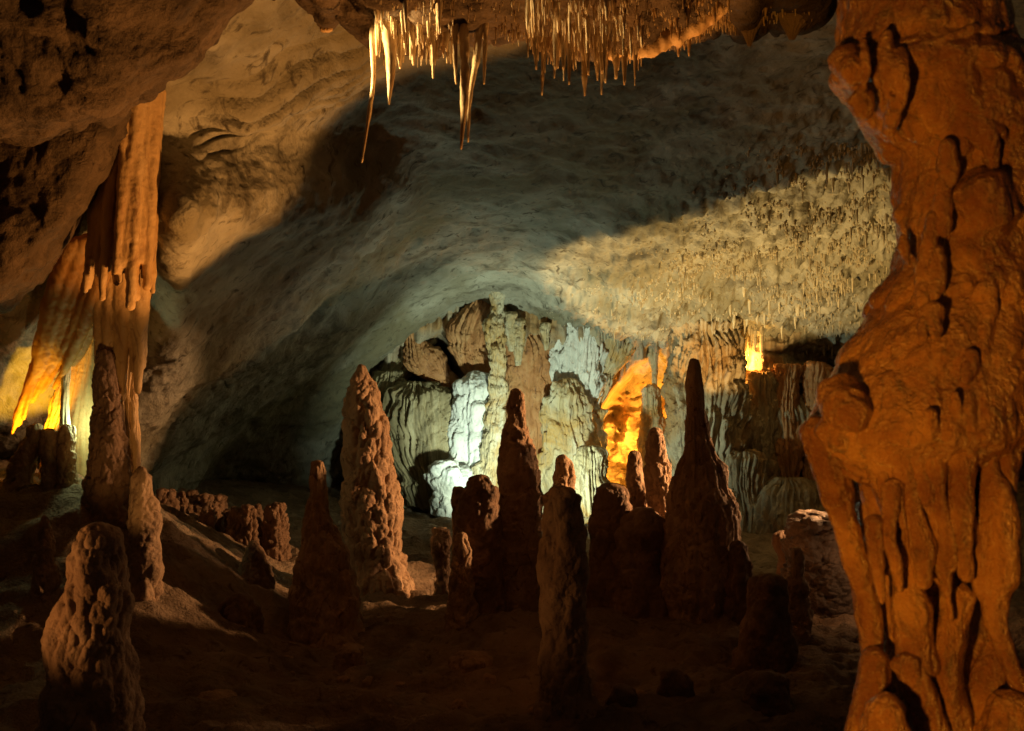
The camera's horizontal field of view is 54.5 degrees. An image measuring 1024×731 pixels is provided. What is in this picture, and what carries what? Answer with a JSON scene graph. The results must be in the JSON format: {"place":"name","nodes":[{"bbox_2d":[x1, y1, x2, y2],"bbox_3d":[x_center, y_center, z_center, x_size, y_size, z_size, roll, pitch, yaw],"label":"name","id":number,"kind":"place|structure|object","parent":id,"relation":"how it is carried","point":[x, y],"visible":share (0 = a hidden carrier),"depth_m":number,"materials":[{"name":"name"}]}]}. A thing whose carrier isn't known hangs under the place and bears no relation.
{"place":"outdoors","nodes":[
{"label":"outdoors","id":0,"kind":"place"},
{"bbox_2d":[0,0,1023,494],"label":"cave ceiling","id":1,"kind":"structure","parent":0,"point":[308,260],"depth_m":15.78,"materials":[{"name":"stone"}]},
{"bbox_2d":[38,339,93,479],"bbox_3d":[-5.280,0.285,12.199,1.112,2.918,0.279,0,0,0],"label":"flowstone","id":2,"kind":"object","parent":1,"relation":"attached to","point":[80,401],"visible":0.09,"depth_m":12.10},
{"bbox_2d":[0,109,131,312],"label":"rock shelf","id":3,"kind":"object","parent":1,"relation":"attached to","point":[49,189],"visible":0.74,"depth_m":9.52,"materials":[{"name":"stone"}]},
{"bbox_2d":[11,233,110,433],"bbox_3d":[-5.120,-0.348,11.449,2.014,2.344,0.600,0,0,42],"label":"drapery","id":4,"kind":"object","parent":3,"relation":"hanging from","point":[63,338],"visible":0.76,"depth_m":11.38,"materials":[{"name":"orange stone"}]},
{"bbox_2d":[59,367,70,428],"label":"column","id":5,"kind":"structure","parent":4,"relation":"attached to","point":[64,402],"depth_m":11.77,"materials":[{"name":"stone"}]},
{"bbox_2d":[0,0,253,146],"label":"rock overhang","id":6,"kind":"object","parent":1,"relation":"attached to","point":[75,66],"visible":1,"depth_m":7.65,"materials":[{"name":"stone"}]},
{"bbox_2d":[82,90,165,400],"bbox_3d":[-4.203,-1.336,10.873,0.833,3.599,1.621,0,0,-17],"label":"drapery","id":7,"kind":"object","parent":6,"relation":"hanging from","point":[122,225],"visible":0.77,"depth_m":10.30,"materials":[{"name":"stone"}]},
{"bbox_2d":[445,300,490,374],"bbox_3d":[-1.020,-0.462,26.209,1.506,3.761,0.592,0,0,0],"label":"drapery","id":8,"kind":"object","parent":1,"relation":"hanging from","point":[466,347],"visible":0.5,"depth_m":26.01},
{"bbox_2d":[539,322,551,349],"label":"stalactite","id":9,"kind":"object","parent":1,"relation":"hanging from","point":[544,327],"visible":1,"depth_m":25.96},
{"bbox_2d":[272,0,837,61],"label":"ceiling ledge","id":10,"kind":"object","parent":1,"relation":"attached to","point":[353,17],"visible":0.59,"depth_m":8.83,"materials":[{"name":"stone"}]},
{"bbox_2d":[361,24,375,161],"bbox_3d":[-1.283,-2.437,8.900,0.134,1.246,0.055,0,0,0],"label":"stalactite","id":11,"kind":"object","parent":10,"relation":"hanging from","point":[372,58],"visible":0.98,"depth_m":8.88},
{"bbox_2d":[374,18,379,54],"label":"stalactite","id":12,"kind":"object","parent":10,"relation":"hanging from","point":[376,37],"visible":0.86,"depth_m":8.80},
{"bbox_2d":[379,19,396,103],"bbox_3d":[-1.122,-2.840,8.800,0.196,1.067,0.196,0,0,-45],"label":"stalactite","id":13,"kind":"object","parent":10,"relation":"hanging from","point":[389,40],"visible":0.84,"depth_m":8.76},
{"bbox_2d":[397,33,402,66],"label":"stalactite","id":14,"kind":"object","parent":10,"relation":"hanging from","point":[400,49],"visible":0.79,"depth_m":8.93},
{"bbox_2d":[403,0,407,31],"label":"stalactite","id":15,"kind":"object","parent":10,"relation":"hanging from","point":[405,8],"visible":1,"depth_m":8.38},
{"bbox_2d":[431,31,435,77],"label":"stalactite","id":16,"kind":"object","parent":10,"relation":"hanging from","point":[433,50],"visible":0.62,"depth_m":8.89},
{"bbox_2d":[435,0,442,34],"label":"stalactite","id":17,"kind":"object","parent":10,"relation":"hanging from","point":[438,8],"visible":0.99,"depth_m":8.49},
{"bbox_2d":[443,31,449,51],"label":"stalactite","id":18,"kind":"object","parent":10,"relation":"hanging from","point":[446,35],"visible":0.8,"depth_m":8.94},
{"bbox_2d":[452,24,457,83],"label":"stalactite","id":19,"kind":"object","parent":10,"relation":"hanging from","point":[455,44],"visible":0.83,"depth_m":8.88},
{"bbox_2d":[459,23,469,148],"bbox_3d":[-0.425,-2.497,8.900,0.096,1.136,0.091,0,0,0],"label":"stalactite","id":20,"kind":"object","parent":10,"relation":"hanging from","point":[464,66],"visible":1,"depth_m":8.87},
{"bbox_2d":[467,24,483,141],"bbox_3d":[-0.331,-2.559,9.000,0.160,1.088,0.077,0,0,0],"label":"stalactite","id":21,"kind":"object","parent":10,"relation":"hanging from","point":[477,49],"visible":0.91,"depth_m":8.98},
{"bbox_2d":[483,23,488,83],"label":"stalactite","id":22,"kind":"object","parent":10,"relation":"hanging from","point":[485,29],"visible":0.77,"depth_m":8.98},
{"bbox_2d":[525,0,530,29],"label":"stalactite","id":23,"kind":"object","parent":10,"relation":"hanging from","point":[527,11],"visible":0.98,"depth_m":8.54},
{"bbox_2d":[532,25,537,69],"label":"stalactite","id":24,"kind":"object","parent":10,"relation":"hanging from","point":[535,51],"visible":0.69,"depth_m":8.84},
{"bbox_2d":[552,22,557,69],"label":"stalactite","id":25,"kind":"object","parent":10,"relation":"hanging from","point":[555,39],"visible":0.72,"depth_m":8.78},
{"bbox_2d":[559,22,566,69],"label":"stalactite","id":26,"kind":"object","parent":10,"relation":"hanging from","point":[563,45],"visible":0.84,"depth_m":8.79},
{"bbox_2d":[568,2,570,42],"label":"stalactite","id":27,"kind":"object","parent":10,"relation":"hanging from","point":[569,20],"visible":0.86,"depth_m":8.49},
{"bbox_2d":[567,26,572,84],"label":"stalactite","id":28,"kind":"object","parent":10,"relation":"hanging from","point":[569,52],"visible":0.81,"depth_m":8.82},
{"bbox_2d":[581,54,587,95],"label":"stalactite","id":29,"kind":"object","parent":10,"relation":"hanging from","point":[584,72],"visible":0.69,"depth_m":9.14},
{"bbox_2d":[583,31,590,74],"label":"stalactite","id":30,"kind":"object","parent":10,"relation":"hanging from","point":[587,55],"visible":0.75,"depth_m":8.85},
{"bbox_2d":[371,0,804,69],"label":"fine stalactites","id":31,"kind":"object","parent":10,"relation":"hanging from","point":[538,10],"visible":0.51,"depth_m":8.79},
{"bbox_2d":[599,31,602,73],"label":"stalactite","id":32,"kind":"object","parent":10,"relation":"hanging from","point":[600,58],"visible":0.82,"depth_m":8.84},
{"bbox_2d":[601,27,605,81],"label":"stalactite","id":33,"kind":"object","parent":10,"relation":"hanging from","point":[604,51],"visible":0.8,"depth_m":8.80},
{"bbox_2d":[613,54,618,78],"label":"stalactite","id":34,"kind":"object","parent":10,"relation":"hanging from","point":[616,61],"visible":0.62,"depth_m":9.07},
{"bbox_2d":[621,49,626,84],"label":"stalactite","id":35,"kind":"object","parent":10,"relation":"hanging from","point":[624,62],"visible":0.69,"depth_m":8.98},
{"bbox_2d":[633,47,637,78],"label":"stalactite","id":36,"kind":"object","parent":10,"relation":"hanging from","point":[635,57],"visible":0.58,"depth_m":8.98},
{"bbox_2d":[607,3,727,60],"bbox_3d":[1.504,-3.209,9.008,1.446,0.858,0.269,0,0,11],"label":"flowstone lip","id":37,"kind":"object","parent":10,"relation":"attached to","point":[664,42],"visible":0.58,"depth_m":8.93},
{"bbox_2d":[741,18,762,45],"bbox_3d":[2.201,-3.315,9.102,0.435,0.793,0.239,0,0,0],"label":"drapery","id":38,"kind":"object","parent":10,"relation":"hanging from","point":[749,36],"visible":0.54,"depth_m":9.08,"materials":[{"name":"brown stone"}]},
{"bbox_2d":[778,12,805,39],"bbox_3d":[2.621,-3.344,9.097,0.546,0.735,0.315,0,0,0],"label":"stalactite","id":39,"kind":"object","parent":10,"relation":"hanging from","point":[792,25],"visible":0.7,"depth_m":9.06,"materials":[{"name":"brown stone"}]},
{"bbox_2d":[547,142,894,358],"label":"soda straws","id":40,"kind":"object","parent":1,"relation":"hanging from","point":[848,181],"visible":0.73,"depth_m":20.77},
{"bbox_2d":[0,457,1023,730],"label":"ground","id":41,"kind":"structure","parent":0,"point":[190,643],"depth_m":10.06,"materials":[{"name":"stone"}]},
{"bbox_2d":[2,423,42,491],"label":"stalagmite","id":42,"kind":"object","parent":41,"relation":"on","point":[22,466],"visible":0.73,"depth_m":11.50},
{"bbox_2d":[30,515,61,602],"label":"stalagmite","id":43,"kind":"object","parent":41,"relation":"on","point":[46,580],"visible":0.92,"depth_m":10.12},
{"bbox_2d":[37,428,56,490],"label":"stalagmite","id":44,"kind":"object","parent":41,"relation":"on","point":[47,443],"visible":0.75,"depth_m":11.51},
{"bbox_2d":[55,424,79,488],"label":"stalagmite","id":45,"kind":"object","parent":41,"relation":"on","point":[66,463],"visible":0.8,"depth_m":11.53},
{"bbox_2d":[33,522,145,730],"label":"stalagmite","id":46,"kind":"object","parent":41,"relation":"on","point":[90,659],"visible":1,"depth_m":7.00,"materials":[{"name":"stone"}]},
{"bbox_2d":[80,348,131,528],"bbox_3d":[-4.590,0.821,11.302,0.685,2.045,0.678,0,0,-32],"label":"stalagmite","id":47,"kind":"object","parent":41,"relation":"on","point":[105,482],"visible":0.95,"depth_m":11.14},
{"bbox_2d":[120,294,152,473],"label":"flowstone column","id":48,"kind":"structure","parent":41,"relation":"on","point":[130,404],"depth_m":11.64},
{"bbox_2d":[126,466,164,601],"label":"stalagmite","id":49,"kind":"object","parent":41,"relation":"on","point":[144,522],"visible":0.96,"depth_m":10.39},
{"bbox_2d":[156,488,168,504],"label":"boulder","id":50,"kind":"object","parent":41,"relation":"on","point":[161,496],"visible":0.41,"depth_m":15.00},
{"bbox_2d":[165,491,179,510],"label":"boulder","id":51,"kind":"object","parent":41,"relation":"on","point":[173,501],"visible":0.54,"depth_m":15.05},
{"bbox_2d":[178,491,188,514],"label":"boulder","id":52,"kind":"object","parent":41,"relation":"on","point":[183,500],"visible":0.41,"depth_m":15.28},
{"bbox_2d":[185,489,198,497],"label":"boulder","id":53,"kind":"object","parent":41,"relation":"on","point":[191,493],"visible":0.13,"depth_m":16.33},
{"bbox_2d":[194,493,214,514],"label":"boulder","id":54,"kind":"object","parent":41,"relation":"on","point":[202,499],"visible":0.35,"depth_m":15.95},
{"bbox_2d":[198,502,216,528],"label":"boulder","id":55,"kind":"object","parent":41,"relation":"on","point":[207,516],"visible":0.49,"depth_m":15.10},
{"bbox_2d":[199,501,224,532],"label":"boulder","id":56,"kind":"object","parent":41,"relation":"on","point":[219,525],"visible":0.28,"depth_m":15.34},
{"bbox_2d":[197,689,236,700],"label":"stone","id":57,"kind":"object","parent":41,"relation":"on","point":[213,695],"visible":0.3,"depth_m":8.87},
{"bbox_2d":[225,506,241,541],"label":"boulder","id":58,"kind":"object","parent":41,"relation":"on","point":[233,529],"visible":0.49,"depth_m":15.05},
{"bbox_2d":[218,593,264,633],"bbox_3d":[-3.020,2.832,11.001,0.767,0.639,0.753,0,0,0],"label":"flowstone mound","id":59,"kind":"object","parent":41,"relation":"on","point":[244,609],"visible":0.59,"depth_m":10.90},
{"bbox_2d":[237,504,258,545],"bbox_3d":[-4.003,2.554,15.085,0.472,0.922,0.401,0,0,0],"label":"boulder","id":60,"kind":"object","parent":41,"relation":"on","point":[247,515],"visible":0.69,"depth_m":15.00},
{"bbox_2d":[238,540,275,588],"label":"stalagmite","id":61,"kind":"object","parent":41,"relation":"on","point":[255,567],"visible":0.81,"depth_m":12.18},
{"bbox_2d":[257,522,263,548],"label":"boulder","id":62,"kind":"object","parent":41,"relation":"on","point":[260,533],"visible":0.16,"depth_m":15.32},
{"bbox_2d":[261,502,292,560],"bbox_3d":[-3.640,2.647,15.351,0.550,1.094,0.510,0,0,0],"label":"boulder","id":63,"kind":"object","parent":41,"relation":"on","point":[274,531],"visible":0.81,"depth_m":15.22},
{"bbox_2d":[287,460,364,651],"bbox_3d":[-2.156,2.202,11.605,1.120,2.207,1.132,0,0,0],"label":"stalagmite","id":64,"kind":"object","parent":41,"relation":"on","point":[324,598],"visible":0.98,"depth_m":11.36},
{"bbox_2d":[337,675,350,682],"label":"stone","id":65,"kind":"object","parent":41,"relation":"on","point":[343,679],"visible":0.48,"depth_m":10.01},
{"bbox_2d":[332,642,365,672],"bbox_3d":[-1.725,3.169,10.596,0.390,0.388,0.377,0,0,0],"label":"stone","id":66,"kind":"object","parent":41,"relation":"on","point":[348,655],"visible":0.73,"depth_m":10.49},
{"bbox_2d":[338,364,416,597],"bbox_3d":[-1.813,1.614,13.593,1.102,3.276,1.127,0,0,0],"label":"stalagmite","id":67,"kind":"object","parent":41,"relation":"on","point":[371,502],"visible":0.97,"depth_m":13.31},
{"bbox_2d":[430,527,451,595],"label":"stalagmite","id":68,"kind":"object","parent":41,"relation":"on","point":[441,541],"visible":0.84,"depth_m":13.11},
{"bbox_2d":[423,460,472,517],"bbox_3d":[-1.417,3.102,25.200,1.430,1.457,1.316,0,0,-35],"label":"flowstone mound","id":69,"kind":"object","parent":41,"relation":"on","point":[442,478],"visible":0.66,"depth_m":24.86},
{"bbox_2d":[448,486,463,591],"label":"stalagmite","id":70,"kind":"object","parent":41,"relation":"on","point":[457,491],"visible":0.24,"depth_m":12.35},
{"bbox_2d":[451,699,467,708],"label":"stone","id":71,"kind":"object","parent":41,"relation":"on","point":[459,703],"visible":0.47,"depth_m":9.08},
{"bbox_2d":[444,532,479,632],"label":"stalagmite","id":72,"kind":"object","parent":41,"relation":"on","point":[462,612],"visible":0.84,"depth_m":11.39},
{"bbox_2d":[446,370,488,467],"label":"flowstone column","id":73,"kind":"structure","parent":41,"relation":"on","point":[468,412],"depth_m":25.54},
{"bbox_2d":[448,650,492,673],"bbox_3d":[-0.420,3.109,10.204,0.483,0.371,0.491,0,0,0],"label":"stone","id":74,"kind":"object","parent":41,"relation":"on","point":[465,661],"visible":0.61,"depth_m":10.08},
{"bbox_2d":[456,474,506,614],"bbox_3d":[-0.369,2.268,11.895,0.667,1.947,0.659,0,0,0],"label":"stalagmite","id":75,"kind":"object","parent":41,"relation":"on","point":[479,519],"visible":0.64,"depth_m":11.69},
{"bbox_2d":[496,388,543,611],"bbox_3d":[0.019,1.750,12.424,0.830,2.946,0.824,0,0,0],"label":"stalagmite","id":76,"kind":"object","parent":41,"relation":"on","point":[518,473],"visible":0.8,"depth_m":12.16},
{"bbox_2d":[552,454,575,489],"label":"stalagmite","id":77,"kind":"object","parent":41,"relation":"on","point":[564,473],"visible":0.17,"depth_m":13.11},
{"bbox_2d":[532,485,601,721],"bbox_3d":[0.465,2.095,8.409,0.627,2.179,0.580,0,0,0],"label":"stalagmite","id":78,"kind":"object","parent":41,"relation":"on","point":[565,687],"visible":0.96,"depth_m":8.24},
{"bbox_2d":[536,378,600,523],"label":"flowstone column","id":79,"kind":"structure","parent":41,"relation":"on","point":[568,428],"depth_m":25.72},
{"bbox_2d":[573,445,609,518],"bbox_3d":[1.987,2.889,24.795,1.121,1.812,0.863,0,0,0],"label":"flowstone","id":80,"kind":"object","parent":41,"relation":"on","point":[591,463],"visible":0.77,"depth_m":24.55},
{"bbox_2d":[586,482,632,608],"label":"stalagmite","id":81,"kind":"object","parent":41,"relation":"on","point":[611,504],"visible":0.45,"depth_m":12.09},
{"bbox_2d":[605,682,637,707],"bbox_3d":[0.936,2.920,8.498,0.345,0.403,0.341,0,0,0],"label":"rock","id":82,"kind":"object","parent":41,"relation":"on","point":[623,695],"visible":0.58,"depth_m":8.41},
{"bbox_2d":[625,450,646,508],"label":"stalagmite","id":83,"kind":"object","parent":41,"relation":"on","point":[634,480],"visible":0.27,"depth_m":12.80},
{"bbox_2d":[605,507,668,618],"bbox_3d":[1.634,2.495,12.099,1.210,1.554,1.221,0,0,0],"label":"stalagmite","id":84,"kind":"object","parent":41,"relation":"on","point":[633,590],"visible":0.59,"depth_m":11.73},
{"bbox_2d":[643,427,671,518],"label":"stalagmite","id":85,"kind":"object","parent":41,"relation":"on","point":[657,470],"visible":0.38,"depth_m":12.49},
{"bbox_2d":[656,667,694,697],"bbox_3d":[1.423,2.894,8.694,0.405,0.505,0.428,0,0,0],"label":"rock","id":86,"kind":"object","parent":41,"relation":"on","point":[675,681],"visible":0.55,"depth_m":8.62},
{"bbox_2d":[659,358,740,623],"bbox_3d":[2.284,1.669,11.893,1.280,3.523,1.302,0,0,0],"label":"stalagmite","id":87,"kind":"object","parent":41,"relation":"on","point":[701,528],"visible":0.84,"depth_m":11.56,"materials":[{"name":"stone"}]},
{"bbox_2d":[660,317,752,499],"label":"flowstone column","id":88,"kind":"structure","parent":41,"relation":"on","point":[714,347],"depth_m":25.09,"materials":[{"name":"stone"}]},
{"bbox_2d":[722,540,752,623],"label":"stalagmite","id":89,"kind":"object","parent":41,"relation":"on","point":[740,571],"visible":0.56,"depth_m":11.27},
{"bbox_2d":[724,448,768,532],"bbox_3d":[5.940,3.331,25.299,1.656,2.409,1.144,0,0,0],"label":"flowstone mound","id":90,"kind":"object","parent":41,"relation":"on","point":[747,477],"visible":0.45,"depth_m":24.93,"materials":[{"name":"stone"}]},
{"bbox_2d":[730,573,798,674],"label":"stalagmite","id":91,"kind":"object","parent":41,"relation":"on","point":[767,640],"visible":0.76,"depth_m":9.41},
{"bbox_2d":[742,669,794,716],"bbox_3d":[2.114,2.810,8.182,0.522,0.575,0.514,0,0,0],"label":"boulder","id":92,"kind":"object","parent":41,"relation":"on","point":[766,693],"visible":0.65,"depth_m":8.07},
{"bbox_2d":[771,530,785,574],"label":"stalagmite","id":93,"kind":"object","parent":41,"relation":"on","point":[777,536],"visible":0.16,"depth_m":13.72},
{"bbox_2d":[745,476,825,534],"bbox_3d":[7.170,3.734,25.209,2.870,1.827,1.790,0,0,0],"label":"flowstone mound","id":94,"kind":"object","parent":41,"relation":"on","point":[779,500],"visible":0.47,"depth_m":24.66,"materials":[{"name":"stone"}]},
{"bbox_2d":[787,547,813,641],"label":"stalagmite","id":95,"kind":"object","parent":41,"relation":"on","point":[801,612],"visible":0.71,"depth_m":10.91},
{"bbox_2d":[780,509,852,618],"bbox_3d":[4.189,2.975,13.197,1.240,2.098,1.324,0,0,0],"label":"boulder","id":96,"kind":"object","parent":41,"relation":"on","point":[810,533],"visible":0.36,"depth_m":12.80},
{"bbox_2d":[858,691,910,730],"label":"stalagmite","id":97,"kind":"object","parent":41,"relation":"on","point":[884,711],"visible":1,"depth_m":4.10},
{"bbox_2d":[798,0,1023,730],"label":"flowstone column","id":98,"kind":"structure","parent":41,"relation":"on","point":[911,431],"depth_m":4.25,"materials":[{"name":"stone"}]},
{"bbox_2d":[973,689,1023,730],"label":"stalagmite","id":99,"kind":"object","parent":41,"relation":"on","point":[1003,709],"visible":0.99,"depth_m":4.14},
{"bbox_2d":[372,305,834,487],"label":"cave wall","id":100,"kind":"structure","parent":0,"point":[622,421],"depth_m":26.98,"materials":[{"name":"stone"}]},
{"bbox_2d":[371,370,422,512],"bbox_3d":[-3.139,2.126,26.399,1.545,4.027,0.599,0,0,0],"label":"drapery","id":101,"kind":"object","parent":100,"relation":"attached to","point":[384,380],"visible":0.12,"depth_m":26.27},
{"bbox_2d":[378,336,436,379],"bbox_3d":[-2.974,0.339,26.901,2.236,3.459,0.459,0,0,0],"label":"flowstone","id":102,"kind":"object","parent":100,"relation":"attached to","point":[399,365],"visible":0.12,"depth_m":26.77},
{"bbox_2d":[381,381,452,511],"bbox_3d":[-2.403,2.130,26.194,2.402,3.463,1.206,0,0,0],"label":"drapery","id":103,"kind":"object","parent":100,"relation":"hanging from","point":[418,414],"visible":0.61,"depth_m":25.79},
{"bbox_2d":[402,333,458,389],"bbox_3d":[-2.190,-0.196,26.498,1.704,1.867,0.584,0,0,0],"label":"drapery","id":104,"kind":"object","parent":100,"relation":"attached to","point":[426,360],"visible":0.8,"depth_m":26.32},
{"bbox_2d":[471,291,509,487],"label":"column","id":105,"kind":"structure","parent":100,"relation":"attached to","point":[498,390],"depth_m":25.26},
{"bbox_2d":[504,311,517,351],"bbox_3d":[-0.040,-0.889,25.990,0.408,1.073,0.367,0,0,0],"label":"stalactite","id":106,"kind":"object","parent":100,"relation":"hanging from","point":[510,317],"visible":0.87,"depth_m":25.89},
{"bbox_2d":[513,318,525,365],"bbox_3d":[0.151,-0.616,25.990,0.442,1.257,0.373,0,0,0],"label":"stalactite","id":107,"kind":"object","parent":100,"relation":"hanging from","point":[519,334],"visible":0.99,"depth_m":25.89},
{"bbox_2d":[505,333,551,454],"bbox_3d":[0.512,1.023,26.599,1.970,5.404,0.694,0,0,0],"label":"flowstone","id":108,"kind":"object","parent":100,"relation":"attached to","point":[529,377],"visible":0.23,"depth_m":26.32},
{"bbox_2d":[548,340,563,381],"bbox_3d":[1.276,0.570,26.485,1.037,2.903,0.537,0,0,0],"label":"flowstone","id":109,"kind":"object","parent":100,"relation":"attached to","point":[555,373],"visible":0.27,"depth_m":26.33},
{"bbox_2d":[554,323,608,448],"bbox_3d":[1.897,1.367,26.418,1.593,5.089,0.671,0,0,0],"label":"flowstone","id":110,"kind":"object","parent":100,"relation":"attached to","point":[583,362],"visible":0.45,"depth_m":26.19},
{"bbox_2d":[593,408,608,422],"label":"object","id":111,"kind":"structure","parent":100,"relation":"hanging from","point":[601,413],"depth_m":26.30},
{"bbox_2d":[600,338,635,408],"bbox_3d":[2.750,0.789,26.605,1.941,4.070,0.746,0,0,0],"label":"drapery","id":112,"kind":"object","parent":100,"relation":"hanging from","point":[617,360],"visible":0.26,"depth_m":26.42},
{"bbox_2d":[637,384,665,469],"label":"stalagmite","id":113,"kind":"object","parent":100,"relation":"attached to","point":[651,415],"depth_m":26.71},
{"bbox_2d":[647,349,658,386],"bbox_3d":[3.839,0.180,26.892,0.607,2.331,0.488,0,0,0],"label":"stalactite","id":114,"kind":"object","parent":100,"relation":"attached to","point":[652,356],"depth_m":26.84},
{"bbox_2d":[747,371,780,481],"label":"column","id":115,"kind":"structure","parent":100,"relation":"attached to","point":[765,433],"depth_m":25.90,"materials":[{"name":"stone"}]},
{"bbox_2d":[773,363,803,477],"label":"column","id":116,"kind":"structure","parent":100,"relation":"attached to","point":[789,449],"depth_m":25.92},
{"bbox_2d":[775,397,810,438],"bbox_3d":[7.361,1.425,26.304,2.489,1.217,0.884,0,0,0],"label":"flowstone mound","id":117,"kind":"object","parent":100,"relation":"attached to","point":[803,413],"visible":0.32,"depth_m":25.94,"materials":[{"name":"stone"}]},
{"bbox_2d":[801,360,832,480],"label":"column","id":118,"kind":"structure","parent":100,"relation":"attached to","point":[814,374],"depth_m":25.94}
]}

